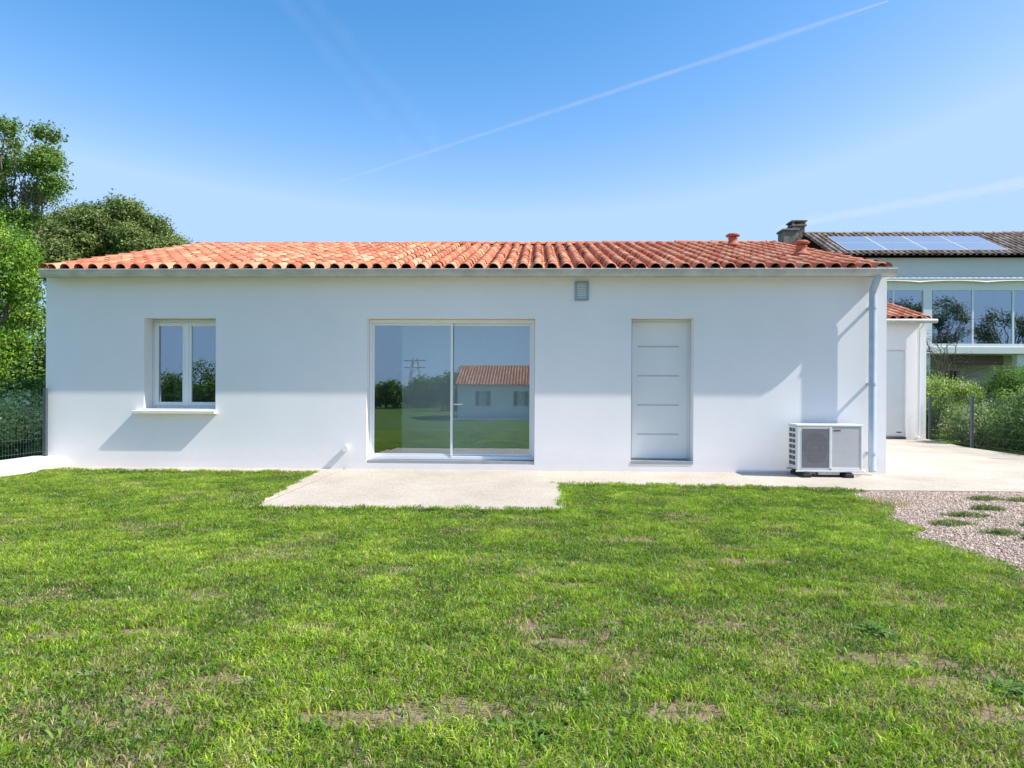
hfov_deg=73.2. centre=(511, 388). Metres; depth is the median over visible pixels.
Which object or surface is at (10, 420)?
bush
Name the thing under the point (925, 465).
terrace path
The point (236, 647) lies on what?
lawn weeds
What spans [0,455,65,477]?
boundary wall
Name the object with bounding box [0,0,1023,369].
sky
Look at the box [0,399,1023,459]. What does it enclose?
ground
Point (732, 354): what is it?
house
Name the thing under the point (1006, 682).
leafy weed
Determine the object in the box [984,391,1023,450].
bush
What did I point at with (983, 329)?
window
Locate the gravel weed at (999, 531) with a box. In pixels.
[978,526,1022,535]
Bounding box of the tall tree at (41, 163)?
[0,113,76,325]
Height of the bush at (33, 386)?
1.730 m
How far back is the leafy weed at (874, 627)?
3.47 m
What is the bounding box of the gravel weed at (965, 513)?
[940,509,990,517]
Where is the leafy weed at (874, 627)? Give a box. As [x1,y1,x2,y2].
[852,620,909,642]
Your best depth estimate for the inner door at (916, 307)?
29.53 m
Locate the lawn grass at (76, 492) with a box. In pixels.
[0,466,1023,767]
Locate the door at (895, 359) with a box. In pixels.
[886,350,905,438]
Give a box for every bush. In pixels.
[0,322,45,391]
[0,331,45,395]
[0,368,45,457]
[0,382,42,457]
[926,365,979,416]
[926,371,986,438]
[932,402,1023,447]
[956,362,1023,408]
[974,381,1023,445]
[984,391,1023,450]
[986,364,1023,407]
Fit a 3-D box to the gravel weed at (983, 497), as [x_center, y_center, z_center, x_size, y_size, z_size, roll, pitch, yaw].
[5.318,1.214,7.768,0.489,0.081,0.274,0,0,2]
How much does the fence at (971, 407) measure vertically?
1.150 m
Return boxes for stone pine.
[12,188,192,284]
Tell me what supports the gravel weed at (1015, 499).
on the gravel bed
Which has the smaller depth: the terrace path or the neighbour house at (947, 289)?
the terrace path
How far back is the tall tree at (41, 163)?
22.56 m
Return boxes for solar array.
[828,236,1007,250]
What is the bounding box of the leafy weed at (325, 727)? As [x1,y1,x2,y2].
[294,713,334,733]
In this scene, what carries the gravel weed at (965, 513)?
on the gravel bed
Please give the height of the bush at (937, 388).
2.290 m
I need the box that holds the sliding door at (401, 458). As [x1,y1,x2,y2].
[367,319,534,464]
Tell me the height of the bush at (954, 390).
1.926 m
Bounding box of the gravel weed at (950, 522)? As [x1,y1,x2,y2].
[928,518,981,526]
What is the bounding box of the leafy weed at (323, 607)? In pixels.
[306,602,327,612]
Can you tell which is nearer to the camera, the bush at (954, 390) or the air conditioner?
the air conditioner
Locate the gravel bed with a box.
[862,492,1023,580]
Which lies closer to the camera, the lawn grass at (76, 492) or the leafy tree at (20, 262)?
the lawn grass at (76, 492)
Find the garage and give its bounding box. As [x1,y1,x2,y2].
[886,302,937,439]
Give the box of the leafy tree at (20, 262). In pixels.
[0,206,51,382]
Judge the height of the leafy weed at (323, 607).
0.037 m
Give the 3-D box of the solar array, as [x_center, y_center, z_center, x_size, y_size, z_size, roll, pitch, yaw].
[16.355,-5.932,28.051,6.170,0.975,1.896,0,0,2]
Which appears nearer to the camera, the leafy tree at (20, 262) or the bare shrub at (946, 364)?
the leafy tree at (20, 262)
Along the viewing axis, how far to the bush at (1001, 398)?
16.42 m
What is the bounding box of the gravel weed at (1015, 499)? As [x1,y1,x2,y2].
[1006,496,1023,501]
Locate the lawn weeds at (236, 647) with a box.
[0,483,1023,767]
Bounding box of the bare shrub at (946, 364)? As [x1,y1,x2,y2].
[926,318,1006,409]
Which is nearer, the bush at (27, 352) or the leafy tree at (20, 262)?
the leafy tree at (20, 262)
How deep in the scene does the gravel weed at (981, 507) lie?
7.09 m
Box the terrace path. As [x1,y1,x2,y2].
[52,439,1023,510]
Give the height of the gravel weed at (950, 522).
0.076 m
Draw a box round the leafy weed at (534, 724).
[487,714,570,748]
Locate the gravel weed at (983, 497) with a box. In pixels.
[964,494,1006,500]
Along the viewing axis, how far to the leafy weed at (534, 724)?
2.46 m
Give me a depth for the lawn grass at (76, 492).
3.62 m
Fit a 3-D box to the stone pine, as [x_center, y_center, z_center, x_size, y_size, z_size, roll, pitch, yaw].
[-24.311,-5.439,41.298,11.748,13.321,9.789,0,0,-27]
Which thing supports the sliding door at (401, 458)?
in the house at (732, 354)
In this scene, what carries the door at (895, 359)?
in the garage
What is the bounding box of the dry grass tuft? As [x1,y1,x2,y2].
[864,494,910,507]
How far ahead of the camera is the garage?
17.30 m
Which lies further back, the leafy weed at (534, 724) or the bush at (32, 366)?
the bush at (32, 366)
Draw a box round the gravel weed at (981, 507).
[971,503,1007,510]
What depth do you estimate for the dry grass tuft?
7.36 m
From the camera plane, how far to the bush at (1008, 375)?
21.56 m
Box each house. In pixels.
[37,233,897,473]
[776,220,1023,407]
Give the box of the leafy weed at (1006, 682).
[984,675,1023,704]
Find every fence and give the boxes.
[0,388,47,457]
[928,394,1023,451]
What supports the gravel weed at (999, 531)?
on the gravel bed
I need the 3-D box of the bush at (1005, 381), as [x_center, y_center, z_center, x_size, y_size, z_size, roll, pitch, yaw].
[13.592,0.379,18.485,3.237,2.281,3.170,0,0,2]
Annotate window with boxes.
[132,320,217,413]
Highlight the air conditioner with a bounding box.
[786,423,865,477]
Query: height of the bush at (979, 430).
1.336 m

